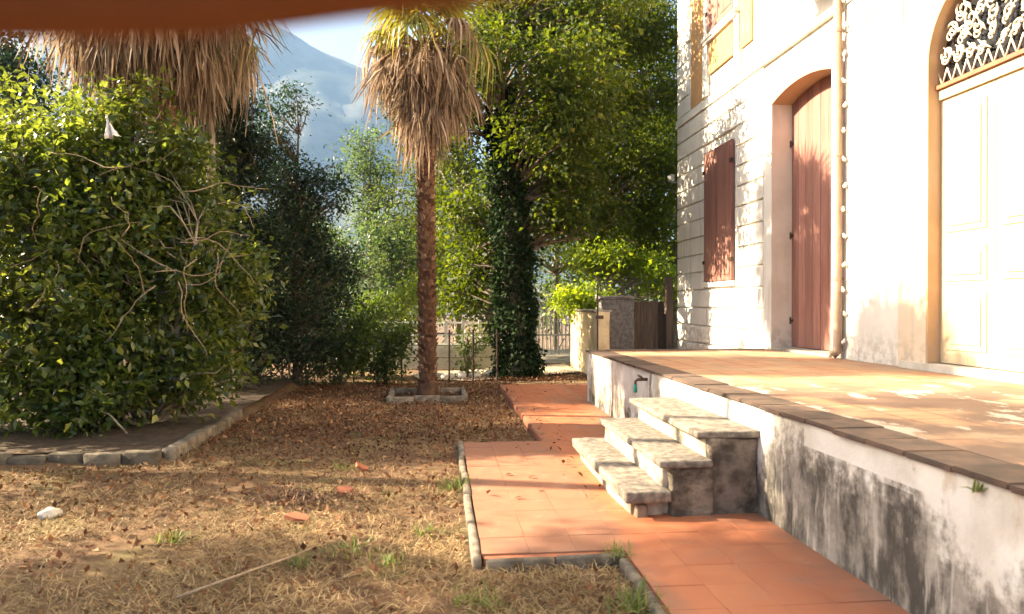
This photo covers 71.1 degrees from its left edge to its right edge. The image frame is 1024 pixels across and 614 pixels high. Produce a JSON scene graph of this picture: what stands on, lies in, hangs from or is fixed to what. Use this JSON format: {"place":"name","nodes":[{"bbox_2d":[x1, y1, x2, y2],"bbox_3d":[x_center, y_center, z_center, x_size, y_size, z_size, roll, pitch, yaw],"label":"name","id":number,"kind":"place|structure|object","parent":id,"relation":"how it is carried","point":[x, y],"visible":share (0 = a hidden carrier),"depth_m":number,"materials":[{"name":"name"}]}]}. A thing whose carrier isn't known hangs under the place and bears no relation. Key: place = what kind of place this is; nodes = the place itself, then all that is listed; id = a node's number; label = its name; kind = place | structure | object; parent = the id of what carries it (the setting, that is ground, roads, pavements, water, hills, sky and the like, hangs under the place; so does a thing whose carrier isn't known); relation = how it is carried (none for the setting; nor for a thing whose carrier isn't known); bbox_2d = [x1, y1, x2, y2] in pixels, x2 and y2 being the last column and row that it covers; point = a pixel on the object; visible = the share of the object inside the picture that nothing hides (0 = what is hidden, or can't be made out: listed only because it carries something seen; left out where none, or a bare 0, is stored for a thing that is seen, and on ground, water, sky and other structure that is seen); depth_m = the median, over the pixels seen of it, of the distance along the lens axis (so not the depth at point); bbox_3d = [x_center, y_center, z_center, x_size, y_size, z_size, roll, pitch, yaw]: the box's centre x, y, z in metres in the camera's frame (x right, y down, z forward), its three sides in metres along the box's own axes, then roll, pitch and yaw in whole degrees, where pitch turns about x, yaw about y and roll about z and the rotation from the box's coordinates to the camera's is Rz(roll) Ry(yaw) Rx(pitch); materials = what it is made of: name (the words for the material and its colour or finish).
{"place":"outdoors","nodes":[
{"label":"outdoors","id":0,"kind":"place"},
{"bbox_2d":[0,314,649,613],"bbox_3d":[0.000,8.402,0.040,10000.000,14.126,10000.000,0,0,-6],"label":"ground","id":1,"kind":"structure","parent":0,"point":[102,554],"depth_m":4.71,"materials":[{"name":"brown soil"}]},
{"bbox_2d":[0,41,96,375],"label":"garden tree","id":2,"kind":"object","parent":1,"relation":"on","point":[9,51],"visible":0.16,"depth_m":12.85,"materials":[{"name":"green plant"}]},
{"bbox_2d":[37,507,62,519],"bbox_3d":[-3.116,1.396,4.840,0.106,0.090,0.149,0,0,27],"label":"pale stone","id":3,"kind":"object","parent":1,"relation":"on","point":[53,512],"visible":0.84,"depth_m":4.80,"materials":[{"name":"stone"}]},
{"bbox_2d":[0,409,242,466],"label":"bed kerb","id":4,"kind":"structure","parent":1,"relation":"on","point":[183,446],"depth_m":6.38,"materials":[{"name":"stone"}]},
{"bbox_2d":[0,379,291,453],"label":"planting bed","id":5,"kind":"object","parent":1,"relation":"on","point":[158,435],"visible":0.28,"depth_m":7.32,"materials":[{"name":"grey concrete"}]},
{"bbox_2d":[0,43,31,108],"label":"garden tree","id":6,"kind":"object","parent":5,"relation":"on","point":[9,67],"visible":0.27,"depth_m":11.44,"materials":[{"name":"green plant"}]},
{"bbox_2d":[0,64,81,431],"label":"broadleaf shrub","id":7,"kind":"object","parent":5,"relation":"on","point":[9,137],"visible":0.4,"depth_m":7.77,"materials":[{"name":"green plant"}]},
{"bbox_2d":[0,65,291,438],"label":"broadleaf shrub","id":8,"kind":"object","parent":5,"relation":"on","point":[129,211],"visible":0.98,"depth_m":7.63,"materials":[{"name":"green plant"}]},
{"bbox_2d":[105,114,119,139],"bbox_3d":[-4.066,-1.831,7.290,0.136,0.255,0.100,0,0,-6],"label":"cloth scrap","id":9,"kind":"object","parent":8,"relation":"hanging from","point":[110,131],"visible":1,"depth_m":7.28,"materials":[{"name":"white fabric"}]},
{"bbox_2d":[3,29,293,413],"bbox_3d":[-4.341,-1.873,8.920,3.356,6.566,3.275,0,0,-6],"label":"fan palm","id":10,"kind":"object","parent":5,"relation":"on","point":[205,70],"visible":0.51,"depth_m":8.51,"materials":[{"name":"brown plant"}]},
{"bbox_2d":[181,66,314,393],"bbox_3d":[-4.395,-1.115,11.307,2.564,5.482,2.640,0,0,-23],"label":"evergreen tree","id":11,"kind":"object","parent":5,"relation":"on","point":[249,147],"visible":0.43,"depth_m":11.25,"materials":[{"name":"green plant"}]},
{"bbox_2d":[144,524,202,544],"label":"weed tuft","id":12,"kind":"object","parent":1,"relation":"on","point":[176,534],"visible":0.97,"depth_m":4.33,"materials":[{"name":"plant"}]},
{"bbox_2d":[206,108,215,403],"bbox_3d":[-4.029,-0.632,9.597,0.119,4.174,0.118,0,0,-6],"label":"trunk","id":13,"kind":"object","parent":1,"relation":"on","point":[208,130],"depth_m":9.55,"materials":[{"name":"brown plant"}]},
{"bbox_2d":[231,349,234,400],"bbox_3d":[-3.677,0.905,9.437,0.063,1.002,0.045,0,0,-6],"label":"garden stake","id":14,"kind":"object","parent":1,"relation":"on","point":[232,395],"visible":0.27,"depth_m":9.42,"materials":[{"name":"brown wood"}]},
{"bbox_2d":[176,546,313,598],"bbox_3d":[-1.353,1.375,3.753,0.046,0.028,0.840,0,0,34],"label":"fallen stick","id":15,"kind":"object","parent":1,"relation":"on","point":[217,582],"visible":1,"depth_m":3.64,"materials":[{"name":"brown wood"}]},
{"bbox_2d":[0,0,503,40],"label":"canvas awning","id":16,"kind":"object","parent":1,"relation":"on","point":[31,20],"visible":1,"depth_m":0.24,"materials":[{"name":"brown fabric"}]},
{"bbox_2d":[236,306,311,379],"bbox_3d":[-4.668,0.536,12.935,2.463,1.838,1.819,0,0,-6],"label":"hedge shrub","id":17,"kind":"object","parent":1,"relation":"on","point":[269,371],"visible":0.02,"depth_m":12.93,"materials":[{"name":"green plant"}]},
{"bbox_2d":[284,512,308,523],"bbox_3d":[-1.423,1.391,4.734,0.159,0.024,0.125,12,2,-23],"label":"tile shard","id":18,"kind":"object","parent":1,"relation":"on","point":[294,516],"visible":0.9,"depth_m":4.71,"materials":[{"name":"ceramic"}]},
{"bbox_2d":[239,478,359,516],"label":"leaf litter","id":19,"kind":"object","parent":1,"relation":"on","point":[296,495],"visible":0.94,"depth_m":5.19,"materials":[{"name":"brown plant"}]},
{"bbox_2d":[282,549,316,571],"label":"weed tuft","id":20,"kind":"object","parent":1,"relation":"on","point":[304,560],"visible":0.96,"depth_m":3.94,"materials":[{"name":"green plant"}]},
{"bbox_2d":[244,70,375,387],"bbox_3d":[-3.718,-1.189,12.634,3.012,5.907,2.195,0,0,-22],"label":"laurel tree","id":21,"kind":"object","parent":1,"relation":"on","point":[301,215],"visible":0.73,"depth_m":12.49,"materials":[{"name":"green plant"}]},
{"bbox_2d":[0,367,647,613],"bbox_3d":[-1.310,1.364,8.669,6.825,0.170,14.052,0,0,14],"label":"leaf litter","id":22,"kind":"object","parent":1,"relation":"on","point":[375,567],"visible":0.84,"depth_m":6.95,"materials":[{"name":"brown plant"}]},
{"bbox_2d":[262,198,394,326],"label":"garden tree","id":23,"kind":"object","parent":1,"relation":"on","point":[369,256],"visible":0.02,"depth_m":17.39,"materials":[{"name":"green plant"}]},
{"bbox_2d":[299,300,362,377],"bbox_3d":[-3.617,0.623,13.924,1.752,1.695,1.421,0,0,5],"label":"hedge shrub","id":24,"kind":"object","parent":1,"relation":"on","point":[337,313],"visible":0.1,"depth_m":13.86,"materials":[{"name":"green plant"}]},
{"bbox_2d":[0,228,669,339],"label":"wood","id":25,"kind":"object","parent":1,"relation":"on","point":[548,319],"depth_m":65.19,"materials":[{"name":"green plant"}]},
{"bbox_2d":[317,459,362,472],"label":"weed tuft","id":26,"kind":"object","parent":1,"relation":"on","point":[342,466],"visible":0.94,"depth_m":6.24,"materials":[{"name":"plant"}]},
{"bbox_2d":[312,530,377,559],"bbox_3d":[-0.966,1.366,4.140,0.382,0.096,0.364,0,0,-6],"label":"weed tuft","id":27,"kind":"object","parent":1,"relation":"on","point":[353,542],"visible":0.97,"depth_m":4.14,"materials":[{"name":"green plant"}]},
{"bbox_2d":[337,486,352,494],"bbox_3d":[-1.270,1.385,5.412,0.120,0.024,0.119,6,12,3],"label":"tile shard","id":28,"kind":"object","parent":1,"relation":"on","point":[341,489],"visible":0.85,"depth_m":5.41,"materials":[{"name":"ceramic"}]},
{"bbox_2d":[301,303,392,386],"bbox_3d":[-2.977,0.806,12.718,1.784,1.796,1.481,0,0,-6],"label":"hedge shrub","id":29,"kind":"object","parent":1,"relation":"on","point":[347,367],"visible":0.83,"depth_m":12.61,"materials":[{"name":"green plant"}]},
{"bbox_2d":[326,226,380,317],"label":"garden tree","id":30,"kind":"object","parent":1,"relation":"on","point":[344,246],"visible":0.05,"depth_m":29.88,"materials":[{"name":"green plant"}]},
{"bbox_2d":[355,462,368,470],"bbox_3d":[-1.277,1.367,6.114,0.101,0.024,0.141,35,3,36],"label":"tile shard","id":31,"kind":"object","parent":1,"relation":"on","point":[360,467],"visible":0.95,"depth_m":6.08,"materials":[{"name":"ceramic"}]},
{"bbox_2d":[324,115,416,315],"bbox_3d":[-4.662,-2.231,23.123,4.603,7.733,3.277,0,0,-6],"label":"garden tree","id":32,"kind":"object","parent":1,"relation":"on","point":[365,164],"visible":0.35,"depth_m":22.75,"materials":[{"name":"green plant"}]},
{"bbox_2d":[333,283,412,376],"bbox_3d":[-2.841,0.585,14.219,2.206,2.137,1.658,0,0,15],"label":"hedge shrub","id":33,"kind":"object","parent":1,"relation":"on","point":[374,308],"visible":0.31,"depth_m":14.04,"materials":[{"name":"green plant"}]},
{"bbox_2d":[347,311,418,386],"bbox_3d":[-2.252,0.808,12.827,1.522,1.454,1.271,0,0,-6],"label":"hedge shrub","id":34,"kind":"object","parent":1,"relation":"on","point":[387,348],"visible":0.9,"depth_m":12.75,"materials":[{"name":"green plant"}]},
{"bbox_2d":[283,343,494,369],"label":"roadside wall","id":35,"kind":"structure","parent":1,"relation":"on","point":[442,351],"depth_m":15.68,"materials":[{"name":"concrete"}]},
{"bbox_2d":[314,320,493,343],"bbox_3d":[-2.781,0.554,16.053,5.104,0.520,0.077,0,0,10],"label":"white railing","id":36,"kind":"object","parent":35,"relation":"on","point":[446,322],"visible":0.14,"depth_m":15.77,"materials":[{"name":"metal"}]},
{"bbox_2d":[281,330,497,381],"bbox_3d":[-2.255,0.928,13.204,3.996,1.020,0.034,0,0,0],"label":"wire fence","id":37,"kind":"object","parent":1,"relation":"on","point":[449,369],"visible":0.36,"depth_m":13.19,"materials":[{"name":"metal"}]},
{"bbox_2d":[376,552,403,568],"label":"weed tuft","id":38,"kind":"object","parent":1,"relation":"on","point":[391,559],"visible":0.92,"depth_m":3.94,"materials":[{"name":"green plant"}]},
{"bbox_2d":[349,204,442,340],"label":"garden tree","id":39,"kind":"object","parent":1,"relation":"on","point":[402,258],"visible":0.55,"depth_m":18.30,"materials":[{"name":"green plant"}]},
{"bbox_2d":[369,269,438,342],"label":"tree","id":40,"kind":"object","parent":1,"relation":"on","point":[403,315],"visible":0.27,"depth_m":16.83,"materials":[{"name":"green plant"}]},
{"bbox_2d":[359,215,453,324],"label":"garden tree","id":41,"kind":"object","parent":1,"relation":"on","point":[414,266],"visible":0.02,"depth_m":26.79,"materials":[{"name":"green plant"}]},
{"bbox_2d":[354,93,485,342],"bbox_3d":[-2.472,-2.822,21.615,4.783,8.902,4.437,0,0,-6],"label":"garden tree","id":42,"kind":"object","parent":1,"relation":"on","point":[410,214],"visible":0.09,"depth_m":21.24,"materials":[{"name":"green plant"}]},
{"bbox_2d":[404,521,443,539],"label":"weed tuft","id":43,"kind":"object","parent":1,"relation":"on","point":[431,529],"visible":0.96,"depth_m":4.46,"materials":[{"name":"plant"}]},
{"bbox_2d":[350,2,503,394],"bbox_3d":[-1.270,-2.025,11.023,2.275,6.850,2.456,0,0,-23],"label":"fan palm","id":44,"kind":"object","parent":1,"relation":"on","point":[421,86],"visible":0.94,"depth_m":10.83,"materials":[{"name":"brown plant"}]},
{"bbox_2d":[387,387,467,404],"bbox_3d":[-1.283,1.359,10.857,1.182,0.186,1.140,0,0,-6],"label":"palm ring kerb","id":45,"kind":"object","parent":1,"relation":"on","point":[393,392],"visible":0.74,"depth_m":10.34,"materials":[{"name":"stone"}]},
{"bbox_2d":[435,469,481,492],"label":"weed tuft","id":46,"kind":"object","parent":1,"relation":"on","point":[459,485],"visible":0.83,"depth_m":5.56,"materials":[{"name":"green plant"}]},
{"bbox_2d":[395,126,535,342],"bbox_3d":[-1.210,-2.131,19.459,4.158,7.529,3.291,0,0,-22],"label":"garden tree","id":47,"kind":"object","parent":1,"relation":"on","point":[459,166],"visible":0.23,"depth_m":19.23,"materials":[{"name":"green plant"}]},
{"bbox_2d":[443,318,494,375],"bbox_3d":[-0.739,0.885,13.934,1.218,1.377,1.174,0,0,-6],"label":"hedge shrub","id":48,"kind":"object","parent":1,"relation":"on","point":[468,358],"visible":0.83,"depth_m":13.96,"materials":[{"name":"green plant"}]},
{"bbox_2d":[451,576,503,613],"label":"weed tuft","id":49,"kind":"object","parent":1,"relation":"on","point":[483,600],"visible":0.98,"depth_m":3.41,"materials":[{"name":"green plant"}]},
{"bbox_2d":[416,182,543,343],"bbox_3d":[-0.766,-0.778,18.036,3.362,4.807,2.704,0,0,-6],"label":"garden tree","id":50,"kind":"object","parent":1,"relation":"on","point":[487,318],"visible":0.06,"depth_m":17.86,"materials":[{"name":"green plant"}]},
{"bbox_2d":[411,364,579,380],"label":"road","id":51,"kind":"structure","parent":1,"relation":"on","point":[555,368],"depth_m":14.91,"materials":[{"name":"grey asphalt"}]},
{"bbox_2d":[441,372,454,380],"bbox_3d":[-1.205,1.313,13.453,0.302,0.180,0.196,0,0,-39],"label":"rubble stone","id":52,"kind":"object","parent":51,"relation":"on","point":[444,376],"visible":0.72,"depth_m":13.37,"materials":[{"name":"stone"}]},
{"bbox_2d":[456,371,466,377],"bbox_3d":[-0.962,1.307,13.662,0.208,0.181,0.300,0,0,-6],"label":"rubble stone","id":53,"kind":"object","parent":51,"relation":"on","point":[461,374],"visible":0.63,"depth_m":13.56,"materials":[{"name":"stone"}]},
{"bbox_2d":[468,371,482,376],"bbox_3d":[-0.703,1.315,13.802,0.283,0.194,0.201,0,0,27],"label":"rubble stone","id":54,"kind":"object","parent":51,"relation":"on","point":[479,374],"visible":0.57,"depth_m":13.73,"materials":[{"name":"stone"}]},
{"bbox_2d":[483,370,492,376],"bbox_3d":[-0.424,1.315,13.986,0.301,0.193,0.194,0,0,-31],"label":"rubble stone","id":55,"kind":"object","parent":51,"relation":"on","point":[486,372],"visible":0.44,"depth_m":13.90,"materials":[{"name":"stone"}]},
{"bbox_2d":[458,440,623,572],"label":"platform kerb","id":56,"kind":"structure","parent":1,"relation":"on","point":[578,560],"depth_m":3.96,"materials":[{"name":"stone"}]},
{"bbox_2d":[409,0,678,381],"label":"ivy covered tree","id":57,"kind":"object","parent":1,"relation":"on","point":[525,169],"visible":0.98,"depth_m":13.83,"materials":[{"name":"green plant"}]},
{"bbox_2d":[534,293,570,352],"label":"white gate","id":58,"kind":"structure","parent":1,"relation":"on","point":[554,335],"depth_m":19.48,"materials":[{"name":"metal"}]},
{"bbox_2d":[464,1,673,349],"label":"garden tree","id":59,"kind":"object","parent":1,"relation":"on","point":[556,271],"visible":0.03,"depth_m":23.89,"materials":[{"name":"green plant"}]},
{"bbox_2d":[570,309,611,373],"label":"garden wall","id":60,"kind":"structure","parent":1,"relation":"on","point":[583,333],"depth_m":14.67,"materials":[{"name":"beige paint"}]},
{"bbox_2d":[537,0,677,348],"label":"garden tree","id":61,"kind":"object","parent":1,"relation":"on","point":[664,129],"visible":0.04,"depth_m":20.09,"materials":[{"name":"green plant"}]},
{"bbox_2d":[541,236,678,324],"bbox_3d":[2.496,-0.282,16.957,3.927,3.410,3.467,0,0,-6],"label":"climbing shrub","id":62,"kind":"object","parent":1,"relation":"on","point":[610,270],"visible":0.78,"depth_m":16.91,"materials":[{"name":"green plant"}]},
{"bbox_2d":[595,296,636,348],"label":"stone pillar","id":63,"kind":"structure","parent":1,"relation":"on","point":[621,329],"depth_m":14.95,"materials":[{"name":"grey stone"}]},
{"bbox_2d":[595,77,652,294],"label":"slender tree","id":64,"kind":"object","parent":1,"relation":"on","point":[611,163],"visible":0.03,"depth_m":18.25,"materials":[{"name":"green plant"}]},
{"bbox_2d":[586,101,666,295],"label":"slender tree","id":65,"kind":"object","parent":1,"relation":"on","point":[622,292],"visible":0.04,"depth_m":18.25,"materials":[{"name":"green plant"}]},
{"bbox_2d":[599,571,671,613],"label":"weed tuft","id":66,"kind":"object","parent":1,"relation":"on","point":[632,607],"visible":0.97,"depth_m":3.39,"materials":[{"name":"green plant"}]},
{"bbox_2d":[619,558,665,613],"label":"path kerb","id":67,"kind":"structure","parent":1,"relation":"on","point":[628,569],"depth_m":3.62,"materials":[{"name":"stone"}]},
{"bbox_2d":[626,40,678,348],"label":"garden tree","id":68,"kind":"object","parent":1,"relation":"on","point":[675,323],"visible":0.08,"depth_m":20.37,"materials":[{"name":"green plant"}]},
{"bbox_2d":[634,277,672,348],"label":"wooden gate","id":69,"kind":"structure","parent":1,"relation":"on","point":[653,324],"depth_m":15.16,"materials":[{"name":"brown wood"}]},
{"bbox_2d":[572,397,759,517],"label":"stone steps","id":70,"kind":"structure","parent":1,"relation":"on","point":[673,456],"depth_m":4.82,"materials":[{"name":"beige stone"}]},
{"bbox_2d":[585,349,1023,613],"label":"terrace","id":71,"kind":"structure","parent":1,"relation":"on","point":[867,472],"depth_m":3.92,"materials":[{"name":"paint"}]},
{"bbox_2d":[596,273,679,349],"bbox_3d":[2.352,-0.032,12.412,0.117,1.321,4.903,0,0,27],"label":"chain barrier","id":72,"kind":"object","parent":71,"relation":"on","point":[599,316],"visible":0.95,"depth_m":10.27,"materials":[{"name":"metal"}]},
{"bbox_2d":[634,374,647,392],"bbox_3d":[1.332,0.789,7.374,0.125,0.182,0.135,0,0,42],"label":"water tap","id":73,"kind":"object","parent":71,"relation":"attached to","point":[640,378],"visible":0.98,"depth_m":7.36,"materials":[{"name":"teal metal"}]},
{"bbox_2d":[964,478,985,492],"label":"weed tuft","id":74,"kind":"object","parent":71,"relation":"on","point":[978,488],"visible":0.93,"depth_m":2.81,"materials":[{"name":"green plant"}]},
{"bbox_2d":[668,0,1023,384],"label":"villa","id":75,"kind":"object","parent":1,"relation":"on","point":[931,254],"visible":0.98,"depth_m":8.42,"materials":[{"name":"beige paint"}]},
{"bbox_2d":[702,139,734,286],"bbox_3d":[3.616,-1.584,12.588,0.080,2.450,1.460,0,0,-6],"label":"window","id":76,"kind":"structure","parent":75,"relation":"in","point":[718,172],"depth_m":12.45,"materials":[{"name":"red paint"}]},
{"bbox_2d":[701,0,740,98],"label":"window","id":77,"kind":"structure","parent":75,"relation":"in","point":[718,15],"depth_m":12.51,"materials":[{"name":"beige paint"}]},
{"bbox_2d":[841,0,846,351],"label":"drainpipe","id":78,"kind":"object","parent":75,"relation":"hanging from","point":[843,186],"visible":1,"depth_m":8.60,"materials":[{"name":"plastic"}]},
{"bbox_2d":[935,0,1023,371],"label":"entrance door","id":79,"kind":"structure","parent":75,"relation":"in","point":[981,96],"depth_m":6.58,"materials":[{"name":"beige paint"}]},
{"bbox_2d":[0,30,659,313],"bbox_3d":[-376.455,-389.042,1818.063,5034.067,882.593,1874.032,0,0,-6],"label":"mountain","id":80,"kind":"structure","parent":0,"point":[332,85],"depth_m":1742.88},
{"bbox_2d":[3,0,678,243],"label":"sky","id":81,"kind":"structure","parent":0,"point":[340,40],"materials":[{"name":"white"}]},
{"bbox_2d":[537,351,570,362],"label":"road","id":82,"kind":"structure","parent":0,"point":[556,357],"depth_m":19.02,"materials":[{"name":"grey asphalt"}]},
{"bbox_2d":[463,384,910,613],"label":"garden path","id":83,"kind":"structure","parent":0,"point":[746,563],"depth_m":4.35,"materials":[{"name":"tile"}]},
{"bbox_2d":[486,387,600,499],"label":"path leaves","id":84,"kind":"object","parent":83,"relation":"on","point":[563,461],"visible":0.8,"depth_m":6.79,"materials":[{"name":"brown plant"}]},
{"bbox_2d":[601,538,636,560],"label":"weed tuft","id":85,"kind":"object","parent":83,"relation":"on","point":[614,550],"visible":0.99,"depth_m":4.01,"materials":[{"name":"green plant"}]}
]}

